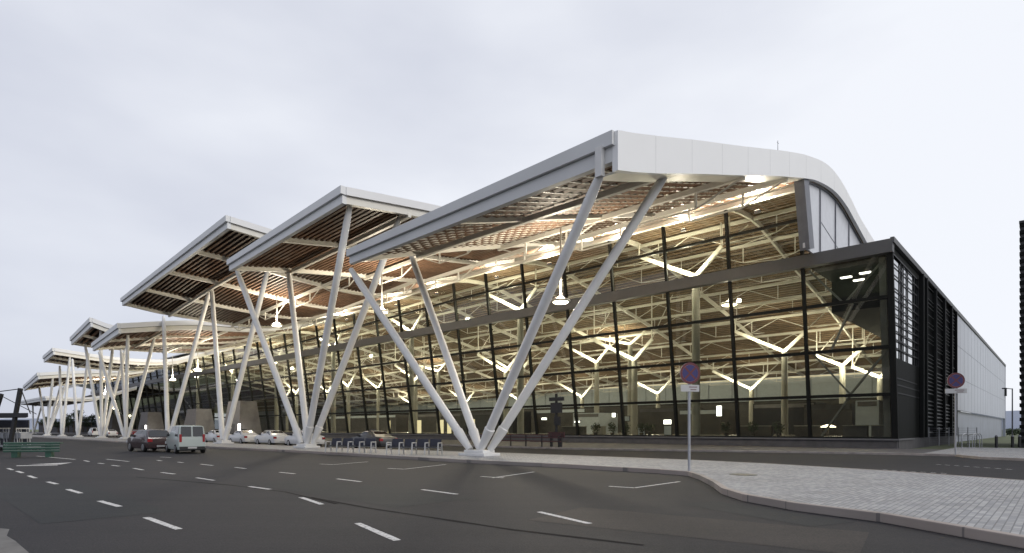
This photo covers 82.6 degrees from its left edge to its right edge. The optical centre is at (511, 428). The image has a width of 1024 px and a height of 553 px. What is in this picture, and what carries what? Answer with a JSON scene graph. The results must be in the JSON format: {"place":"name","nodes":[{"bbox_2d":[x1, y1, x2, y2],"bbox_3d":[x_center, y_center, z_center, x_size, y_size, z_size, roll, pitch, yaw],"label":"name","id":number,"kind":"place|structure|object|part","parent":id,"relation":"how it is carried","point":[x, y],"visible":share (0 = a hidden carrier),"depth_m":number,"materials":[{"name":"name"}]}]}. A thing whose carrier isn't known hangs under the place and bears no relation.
{"place":"outdoors","nodes":[
{"label":"outdoors","id":0,"kind":"place"},
{"bbox_2d":[30,432,944,452],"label":"terminal pavement","id":1,"kind":"structure","parent":0,"point":[653,446],"depth_m":45.91,"materials":[{"name":"grey concrete"}]},
{"bbox_2d":[37,416,46,432],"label":"tree","id":2,"kind":"object","parent":1,"relation":"on","point":[41,422],"visible":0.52,"depth_m":224.90,"materials":[{"name":"green plant"}]},
{"bbox_2d":[53,419,65,432],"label":"tree","id":3,"kind":"object","parent":1,"relation":"on","point":[56,425],"visible":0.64,"depth_m":229.53,"materials":[{"name":"green plant"}]},
{"bbox_2d":[65,415,74,431],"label":"tree","id":4,"kind":"object","parent":1,"relation":"on","point":[71,423],"visible":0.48,"depth_m":239.86,"materials":[{"name":"green plant"}]},
{"bbox_2d":[66,413,79,432],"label":"tree","id":5,"kind":"object","parent":1,"relation":"on","point":[71,415],"visible":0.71,"depth_m":231.12,"materials":[{"name":"green plant"}]},
{"bbox_2d":[72,410,86,422],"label":"tree","id":6,"kind":"object","parent":1,"relation":"on","point":[78,411],"visible":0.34,"depth_m":235.17,"materials":[{"name":"green plant"}]},
{"bbox_2d":[108,414,123,433],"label":"entrance portal","id":7,"kind":"object","parent":1,"relation":"on","point":[113,424],"visible":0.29,"depth_m":183.38,"materials":[{"name":"concrete"}]},
{"bbox_2d":[138,412,163,429],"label":"entrance portal","id":8,"kind":"object","parent":1,"relation":"on","point":[151,420],"visible":0.62,"depth_m":158.77,"materials":[{"name":"concrete"}]},
{"bbox_2d":[184,409,214,433],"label":"entrance portal","id":9,"kind":"object","parent":1,"relation":"on","point":[202,417],"visible":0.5,"depth_m":133.40,"materials":[{"name":"concrete"}]},
{"bbox_2d":[224,401,261,434],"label":"entrance portal","id":10,"kind":"object","parent":1,"relation":"on","point":[246,415],"visible":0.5,"depth_m":116.33,"materials":[{"name":"concrete"}]},
{"bbox_2d":[469,434,560,446],"bbox_3d":[-0.011,0.970,49.804,10.700,1.020,0.100,0,0,43],"label":"guard rail","id":11,"kind":"object","parent":1,"relation":"on","point":[541,437],"visible":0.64,"depth_m":48.21,"materials":[{"name":"black metal"}]},
{"bbox_2d":[548,394,564,446],"bbox_3d":[3.655,-0.715,48.007,1.700,4.370,0.320,0,0,43],"label":"black totem","id":12,"kind":"object","parent":1,"relation":"on","point":[556,407],"visible":0.97,"depth_m":47.87,"materials":[{"name":"metal"}]},
{"bbox_2d":[0,411,1020,429],"bbox_3d":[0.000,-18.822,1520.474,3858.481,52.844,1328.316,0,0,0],"label":"hills","id":13,"kind":"structure","parent":0,"point":[1016,417],"depth_m":1424.45,"materials":[{"name":"grey"}]},
{"bbox_2d":[0,433,1023,552],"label":"road","id":14,"kind":"structure","parent":0,"point":[77,496],"depth_m":11.85,"materials":[{"name":"grey asphalt"}]},
{"bbox_2d":[0,428,5,445],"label":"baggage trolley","id":15,"kind":"object","parent":14,"relation":"on","point":[2,434],"visible":0.08,"depth_m":43.13,"materials":[{"name":"metal"}]},
{"bbox_2d":[0,528,28,552],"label":"concrete patch","id":16,"kind":"object","parent":14,"relation":"on","point":[8,544],"visible":1,"depth_m":7.97,"materials":[{"name":"grey concrete"}]},
{"bbox_2d":[0,388,35,447],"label":"trolley shelter","id":17,"kind":"object","parent":14,"relation":"on","point":[14,423],"visible":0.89,"depth_m":42.33,"materials":[{"name":"black metal"}]},
{"bbox_2d":[5,428,30,449],"bbox_3d":[-36.687,0.759,43.253,1.509,1.670,0.891,0,0,21],"label":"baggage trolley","id":18,"kind":"object","parent":14,"relation":"on","point":[7,435],"visible":0.16,"depth_m":43.10,"materials":[{"name":"metal"}]},
{"bbox_2d":[8,428,34,449],"bbox_3d":[-36.390,0.759,43.193,1.509,1.670,0.891,0,0,17],"label":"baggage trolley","id":19,"kind":"object","parent":14,"relation":"on","point":[15,434],"visible":0.16,"depth_m":43.11,"materials":[{"name":"metal"}]},
{"bbox_2d":[16,428,40,449],"bbox_3d":[-35.787,0.759,43.103,1.509,1.670,0.891,0,0,21],"label":"baggage trolley","id":20,"kind":"object","parent":14,"relation":"on","point":[25,435],"visible":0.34,"depth_m":43.16,"materials":[{"name":"metal"}]},
{"bbox_2d":[3,442,62,457],"bbox_3d":[-26.953,1.170,32.809,2.600,0.860,0.582,0,0,-20],"label":"slatted bench","id":21,"kind":"object","parent":14,"relation":"on","point":[15,449],"visible":0.98,"depth_m":32.57,"materials":[{"name":"green wood"}]},
{"bbox_2d":[20,386,136,433],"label":"entrance canopy","id":22,"kind":"object","parent":14,"relation":"on","point":[33,402],"visible":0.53,"depth_m":168.70,"materials":[{"name":"white metal"}]},
{"bbox_2d":[88,428,98,435],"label":"parked van","id":23,"kind":"object","parent":14,"relation":"on","point":[92,431],"visible":0.62,"depth_m":126.05,"materials":[{"name":"white paint"}]},
{"bbox_2d":[105,429,117,436],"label":"parked car","id":24,"kind":"object","parent":14,"relation":"on","point":[111,432],"visible":0.83,"depth_m":116.62,"materials":[{"name":"white paint"}]},
{"bbox_2d":[126,429,168,451],"bbox_3d":[-25.894,0.817,41.595,4.025,1.559,1.900,0,0,38],"label":"parked car","id":25,"kind":"object","parent":14,"relation":"on","point":[144,440],"visible":0.84,"depth_m":40.46,"materials":[{"name":"red paint"}]},
{"bbox_3d":[-24.589,0.319,40.558,0.494,0.444,1.400,0,0,38],"label":"rear window","id":26,"kind":"part","parent":25,"relation":"part of","materials":[{"name":"black glass"}]},
{"bbox_2d":[165,425,205,453],"bbox_3d":[-21.995,0.683,39.194,1.920,1.827,4.175,0,0,-41],"label":"parked van","id":27,"kind":"object","parent":14,"relation":"on","point":[185,438],"visible":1,"depth_m":37.75,"materials":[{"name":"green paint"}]},
{"bbox_3d":[-20.998,0.169,37.484,0.612,0.641,0.170,0,0,-41],"label":"rear window","id":28,"kind":"part","parent":27,"relation":"part of","materials":[{"name":"black glass"}]},
{"bbox_3d":[-20.460,0.169,37.944,0.613,0.641,0.170,0,0,-41],"label":"rear window","id":29,"kind":"part","parent":27,"relation":"part of","materials":[{"name":"black glass"}]},
{"bbox_2d":[205,429,231,441],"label":"parked car","id":30,"kind":"object","parent":14,"relation":"on","point":[213,435],"visible":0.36,"depth_m":65.87,"materials":[{"name":"white paint"}]},
{"bbox_2d":[228,429,257,443],"bbox_3d":[-28.691,0.808,62.314,4.475,1.577,1.940,0,0,43],"label":"parked car","id":31,"kind":"object","parent":14,"relation":"on","point":[241,436],"visible":0.74,"depth_m":61.21,"materials":[{"name":"white paint"}]},
{"bbox_2d":[254,429,289,444],"bbox_3d":[-23.669,0.808,57.436,4.475,1.577,1.940,0,0,43],"label":"parked car","id":32,"kind":"object","parent":14,"relation":"on","point":[271,436],"visible":0.79,"depth_m":56.38,"materials":[{"name":"white paint"}]},
{"bbox_2d":[284,429,324,446],"bbox_3d":[-18.716,0.808,52.485,4.475,1.577,1.940,0,0,43],"label":"parked car","id":33,"kind":"object","parent":14,"relation":"on","point":[291,439],"visible":0.45,"depth_m":51.85,"materials":[{"name":"white paint"}]},
{"bbox_2d":[352,429,397,448],"bbox_3d":[-11.118,0.808,46.550,4.475,1.577,1.940,0,0,43],"label":"parked car","id":34,"kind":"object","parent":14,"relation":"on","point":[382,438],"visible":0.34,"depth_m":45.37,"materials":[{"name":"black paint"}]},
{"bbox_3d":[-10.250,0.396,45.731,0.744,0.388,1.428,0,0,43],"label":"rear window","id":35,"kind":"part","parent":34,"relation":"part of","materials":[{"name":"black glass"}]},
{"bbox_2d":[32,436,1023,548],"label":"island kerb","id":36,"kind":"structure","parent":14,"relation":"on","point":[994,536],"depth_m":11.54,"materials":[{"name":"grey concrete"}]},
{"bbox_2d":[43,433,1023,460],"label":"terminal kerb","id":37,"kind":"structure","parent":14,"relation":"on","point":[920,454],"depth_m":38.89,"materials":[{"name":"stone"}]},
{"bbox_2d":[0,0,1023,420],"label":"sky","id":38,"kind":"structure","parent":0,"point":[129,129],"materials":[{"name":"white"}]},
{"bbox_2d":[30,430,1017,448],"bbox_3d":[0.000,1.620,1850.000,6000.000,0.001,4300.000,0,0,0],"label":"ground","id":39,"kind":"structure","parent":0,"point":[1004,441],"depth_m":60.30,"materials":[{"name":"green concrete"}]},
{"bbox_2d":[39,422,96,432],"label":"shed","id":40,"kind":"structure","parent":39,"relation":"on","point":[54,429],"depth_m":246.00,"materials":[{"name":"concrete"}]},
{"bbox_2d":[82,416,94,432],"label":"tree","id":41,"kind":"object","parent":39,"relation":"on","point":[86,420],"visible":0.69,"depth_m":239.55,"materials":[{"name":"green plant"}]},
{"bbox_2d":[84,413,95,427],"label":"tree","id":42,"kind":"object","parent":39,"relation":"on","point":[92,419],"visible":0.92,"depth_m":235.28,"materials":[{"name":"green plant"}]},
{"bbox_2d":[58,130,1006,448],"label":"airport terminal","id":43,"kind":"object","parent":39,"relation":"on","point":[802,332],"visible":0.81,"depth_m":74.73,"materials":[{"name":"glass"}]},
{"bbox_2d":[193,344,202,370],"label":"pendant lamp","id":44,"kind":"object","parent":43,"relation":"hanging from","point":[197,369],"visible":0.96,"depth_m":93.60,"materials":[{"name":"white metal"}]},
{"bbox_2d":[417,420,421,432],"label":"lit doorway","id":45,"kind":"structure","parent":43,"relation":"attached to","point":[419,426],"depth_m":91.22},
{"bbox_2d":[440,419,444,432],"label":"lit doorway","id":46,"kind":"structure","parent":43,"relation":"attached to","point":[442,424],"depth_m":87.39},
{"bbox_2d":[447,423,451,432],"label":"lit doorway","id":47,"kind":"structure","parent":43,"relation":"attached to","point":[449,429],"depth_m":86.44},
{"bbox_2d":[562,426,586,434],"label":"counter","id":48,"kind":"object","parent":43,"relation":"on","point":[572,430],"visible":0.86,"depth_m":71.18,"materials":[{"name":"grey"}]},
{"bbox_2d":[590,422,600,434],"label":"potted plant","id":49,"kind":"object","parent":43,"relation":"on","point":[595,429],"visible":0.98,"depth_m":65.75,"materials":[{"name":"green plant"}]},
{"bbox_2d":[592,426,605,434],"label":"counter","id":50,"kind":"object","parent":43,"relation":"on","point":[602,431],"visible":0.54,"depth_m":68.19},
{"bbox_2d":[608,422,616,434],"bbox_3d":[11.154,-0.025,64.579,1.036,1.531,1.283,0,0,0],"label":"potted plant","id":51,"kind":"object","parent":43,"relation":"on","point":[612,428],"visible":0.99,"depth_m":64.45,"materials":[{"name":"green plant"}]},
{"bbox_2d":[620,423,630,434],"bbox_3d":[12.345,0.026,63.206,1.205,1.428,1.247,0,0,0],"label":"potted plant","id":52,"kind":"object","parent":43,"relation":"on","point":[628,427],"visible":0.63,"depth_m":63.21,"materials":[{"name":"green plant"}]},
{"bbox_2d":[636,422,646,434],"bbox_3d":[13.762,0.012,61.856,1.261,1.455,1.198,0,0,0],"label":"potted plant","id":53,"kind":"object","parent":43,"relation":"on","point":[641,427],"visible":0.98,"depth_m":61.71,"materials":[{"name":"green plant"}]},
{"bbox_2d":[644,423,655,434],"bbox_3d":[14.583,0.005,61.526,1.270,1.471,1.272,0,0,0],"label":"potted plant","id":54,"kind":"object","parent":43,"relation":"on","point":[650,427],"visible":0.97,"depth_m":61.42,"materials":[{"name":"green plant"}]},
{"bbox_2d":[663,419,671,424],"bbox_3d":[16.334,-0.725,61.073,0.970,0.570,0.170,0,0,43],"label":"lit header","id":55,"kind":"object","parent":43,"relation":"attached to","point":[667,421],"visible":1,"depth_m":61.00},
{"bbox_2d":[664,425,671,434],"bbox_3d":[16.368,0.150,61.110,0.920,1.020,0.170,0,0,43],"label":"ticket machine","id":56,"kind":"object","parent":43,"relation":"on","point":[667,429],"visible":0.82,"depth_m":61.03,"materials":[{"name":"grey metal"}]},
{"bbox_2d":[716,405,722,416],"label":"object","id":57,"kind":"structure","parent":43,"relation":"attached to","point":[719,410],"depth_m":63.17,"materials":[{"name":"white"}]},
{"bbox_2d":[720,421,731,435],"bbox_3d":[20.490,-0.022,55.553,1.189,1.524,1.261,0,0,42],"label":"potted plant","id":58,"kind":"object","parent":43,"relation":"on","point":[725,427],"visible":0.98,"depth_m":55.40,"materials":[{"name":"green plant"}]},
{"bbox_2d":[720,216,738,306],"bbox_3d":[20.274,-15.650,54.321,1.728,8.300,1.728,0,0,0],"label":"pendant lamp","id":59,"kind":"object","parent":43,"relation":"hanging from","point":[726,304],"visible":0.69,"depth_m":54.17,"materials":[{"name":"white metal"}]},
{"bbox_2d":[746,421,758,435],"bbox_3d":[22.397,-0.015,54.229,1.201,1.510,1.213,0,0,31],"label":"potted plant","id":60,"kind":"object","parent":43,"relation":"on","point":[751,427],"visible":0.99,"depth_m":54.08,"materials":[{"name":"green plant"}]},
{"bbox_2d":[772,421,784,435],"bbox_3d":[23.930,-0.004,52.195,1.127,1.487,1.155,0,0,35],"label":"potted plant","id":61,"kind":"object","parent":43,"relation":"on","point":[779,428],"visible":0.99,"depth_m":52.10,"materials":[{"name":"green plant"}]},
{"bbox_2d":[794,425,824,436],"bbox_3d":[27.603,0.207,54.073,2.500,1.055,0.800,0,0,43],"label":"counter","id":62,"kind":"object","parent":43,"relation":"on","point":[802,430],"visible":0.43,"depth_m":53.91,"materials":[{"name":"grey"}]},
{"bbox_2d":[839,272,852,278],"bbox_3d":[27.598,-12.675,48.095,0.900,0.390,0.500,0,0,43],"label":"ceiling lamp","id":63,"kind":"object","parent":43,"relation":"hanging from","point":[845,275],"visible":1,"depth_m":47.95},
{"bbox_2d":[842,425,869,436],"bbox_3d":[29.490,0.207,49.953,1.900,1.055,0.800,0,0,43],"label":"counter","id":64,"kind":"object","parent":43,"relation":"on","point":[855,430],"visible":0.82,"depth_m":49.61,"materials":[{"name":"concrete"}]},
{"bbox_2d":[852,274,865,281],"bbox_3d":[29.064,-12.625,48.774,0.900,0.390,0.500,0,0,43],"label":"ceiling lamp","id":65,"kind":"object","parent":43,"relation":"hanging from","point":[858,278],"visible":0.82,"depth_m":48.58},
{"bbox_2d":[858,267,872,274],"bbox_3d":[28.346,-12.675,46.702,0.900,0.390,0.500,0,0,43],"label":"ceiling lamp","id":66,"kind":"object","parent":43,"relation":"hanging from","point":[865,270],"visible":0.86,"depth_m":46.53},
{"bbox_2d":[870,425,883,436],"bbox_3d":[31.146,0.207,48.940,1.600,1.055,0.800,0,0,43],"label":"counter","id":67,"kind":"object","parent":43,"relation":"on","point":[877,430],"visible":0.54,"depth_m":48.89,"materials":[{"name":"concrete"}]},
{"bbox_2d":[928,427,976,444],"bbox_3d":[39.900,0.725,54.400,14.747,1.750,0.070,0,0,-29],"label":"wire fence","id":68,"kind":"object","parent":39,"relation":"on","point":[958,432],"visible":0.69,"depth_m":56.18,"materials":[{"name":"grey metal"}]},
{"bbox_2d":[1002,388,1012,434],"bbox_3d":[45.303,-1.070,53.161,1.142,5.340,0.243,0,0,-9],"label":"street lamp","id":69,"kind":"object","parent":39,"relation":"on","point":[1012,407],"visible":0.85,"depth_m":53.26,"materials":[{"name":"grey metal"}]},
{"bbox_2d":[1006,428,1020,435],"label":"hedge","id":70,"kind":"object","parent":39,"relation":"on","point":[1016,431],"visible":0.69,"depth_m":140.18,"materials":[{"name":"green plant"}]},
{"bbox_2d":[1019,220,1023,447],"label":"black tower","id":71,"kind":"structure","parent":39,"relation":"on","point":[1021,311],"depth_m":50.10,"materials":[{"name":"metal"}]},
{"bbox_2d":[32,435,1023,534],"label":"island pavement","id":72,"kind":"structure","parent":0,"point":[990,503],"depth_m":14.91,"materials":[{"name":"grey concrete"}]},
{"bbox_2d":[23,370,153,435],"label":"entrance canopy","id":73,"kind":"object","parent":72,"relation":"on","point":[37,380],"visible":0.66,"depth_m":130.22,"materials":[{"name":"white metal"}]},
{"bbox_2d":[42,348,205,436],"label":"entrance canopy","id":74,"kind":"object","parent":72,"relation":"on","point":[71,359],"visible":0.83,"depth_m":116.76,"materials":[{"name":"white metal"}]},
{"bbox_2d":[70,317,258,437],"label":"entrance canopy","id":75,"kind":"object","parent":72,"relation":"on","point":[87,332],"visible":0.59,"depth_m":96.16,"materials":[{"name":"white metal"}]},
{"bbox_2d":[168,356,176,380],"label":"pendant lamp","id":76,"kind":"object","parent":75,"relation":"hanging from","point":[172,379],"visible":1,"depth_m":114.36,"materials":[{"name":"white metal"}]},
{"bbox_2d":[91,320,307,438],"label":"entrance canopy","id":77,"kind":"object","parent":72,"relation":"on","point":[127,336],"visible":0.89,"depth_m":86.86,"materials":[{"name":"white metal"}]},
{"bbox_2d":[120,215,453,443],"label":"entrance canopy","id":78,"kind":"object","parent":72,"relation":"on","point":[196,279],"visible":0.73,"depth_m":70.86,"materials":[{"name":"white metal"}]},
{"bbox_2d":[271,295,282,326],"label":"pendant lamp","id":79,"kind":"object","parent":78,"relation":"hanging from","point":[276,324],"visible":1,"depth_m":73.12,"materials":[{"name":"white metal"}]},
{"bbox_2d":[325,438,376,452],"bbox_3d":[-9.846,1.011,35.564,3.187,0.882,0.724,0,0,17],"label":"waiting bench","id":80,"kind":"object","parent":72,"relation":"on","point":[348,443],"visible":1,"depth_m":35.66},
{"bbox_2d":[227,185,580,447],"bbox_3d":[-9.564,-9.310,56.291,20.578,21.540,27.500,0,0,43],"label":"entrance canopy","id":81,"kind":"object","parent":72,"relation":"on","point":[320,236],"visible":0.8,"depth_m":47.41,"materials":[{"name":"white metal"}]},
{"bbox_2d":[381,272,388,313],"bbox_3d":[-13.016,-13.800,58.243,1.440,4.400,1.440,0,0,0],"label":"pendant lamp","id":82,"kind":"object","parent":81,"relation":"hanging from","point":[384,310],"visible":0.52,"depth_m":58.18,"materials":[{"name":"white metal"}]},
{"bbox_2d":[386,439,442,454],"bbox_3d":[-5.571,1.011,33.189,3.221,0.882,0.724,0,0,16],"label":"waiting bench","id":83,"kind":"object","parent":72,"relation":"on","point":[409,443],"visible":0.98,"depth_m":33.29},
{"bbox_2d":[346,130,811,456],"bbox_3d":[5.726,-9.283,41.809,21.681,21.485,27.590,0,0,43],"label":"entrance canopy","id":84,"kind":"object","parent":72,"relation":"on","point":[573,195],"visible":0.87,"depth_m":33.31,"materials":[{"name":"metal"}]},
{"bbox_2d":[551,228,569,304],"bbox_3d":[3.564,-11.950,42.592,1.440,5.500,1.440,0,0,0],"label":"pendant lamp","id":85,"kind":"object","parent":84,"relation":"hanging from","point":[560,300],"visible":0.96,"depth_m":42.53,"materials":[{"name":"white metal"}]},
{"bbox_2d":[212,442,1023,480],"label":"island kerb","id":86,"kind":"structure","parent":72,"relation":"on","point":[728,461],"depth_m":23.64,"materials":[{"name":"grey concrete"}]},
{"bbox_2d":[680,362,699,470],"bbox_3d":[6.103,-0.415,20.031,0.740,3.730,0.128,0,0,-10],"label":"road sign","id":87,"kind":"object","parent":72,"relation":"on","point":[689,373],"visible":0.99,"depth_m":20.00,"materials":[{"name":"metal"}]},
{"bbox_2d":[729,473,756,475],"bbox_3d":[7.320,1.447,18.430,0.840,0.010,0.840,0,0,0],"label":"manhole cover","id":88,"kind":"object","parent":72,"relation":"on","point":[741,474],"visible":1,"depth_m":18.40,"materials":[{"name":"black metal"}]},
{"bbox_2d":[945,373,966,454],"bbox_3d":[24.745,-0.840,32.482,1.050,4.580,0.128,0,0,14],"label":"road sign","id":89,"kind":"object","parent":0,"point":[955,380],"visible":1,"depth_m":32.46,"materials":[{"name":"metal"}]},
{"bbox_2d":[928,447,1023,457],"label":"corner pavement","id":90,"kind":"structure","parent":0,"point":[999,452],"depth_m":36.10,"materials":[{"name":"grey concrete"}]},
{"bbox_2d":[961,433,969,447],"bbox_3d":[34.900,0.896,44.800,0.910,1.148,0.056,0,0,-21],"label":"hoop stand","id":91,"kind":"object","parent":90,"relation":"on","point":[969,440],"visible":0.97,"depth_m":44.77,"materials":[{"name":"silver metal"}]},
{"bbox_2d":[972,433,979,447],"bbox_3d":[36.100,0.896,45.300,0.910,1.148,0.056,0,0,-21],"label":"hoop stand","id":92,"kind":"object","parent":90,"relation":"on","point":[972,440],"visible":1,"depth_m":45.26,"materials":[{"name":"silver metal"}]},
{"bbox_2d":[995,435,997,447],"bbox_3d":[37.600,0.975,45.200,0.230,0.990,0.230,0,0,0],"label":"bollard","id":93,"kind":"object","parent":90,"relation":"on","point":[996,441],"visible":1,"depth_m":45.12,"materials":[{"name":"black metal"}]},
{"bbox_2d":[1011,435,1013,447],"bbox_3d":[39.200,0.975,45.600,0.230,0.990,0.230,0,0,0],"label":"bollard","id":94,"kind":"object","parent":90,"relation":"on","point":[1012,441],"visible":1,"depth_m":45.53,"materials":[{"name":"black metal"}]},
{"bbox_2d":[1018,435,1020,447],"bbox_3d":[39.750,0.975,45.600,0.230,0.990,0.230,0,0,0],"label":"bollard","id":95,"kind":"object","parent":90,"relation":"on","point":[1019,441],"visible":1,"depth_m":45.53,"materials":[{"name":"black metal"}]}
]}

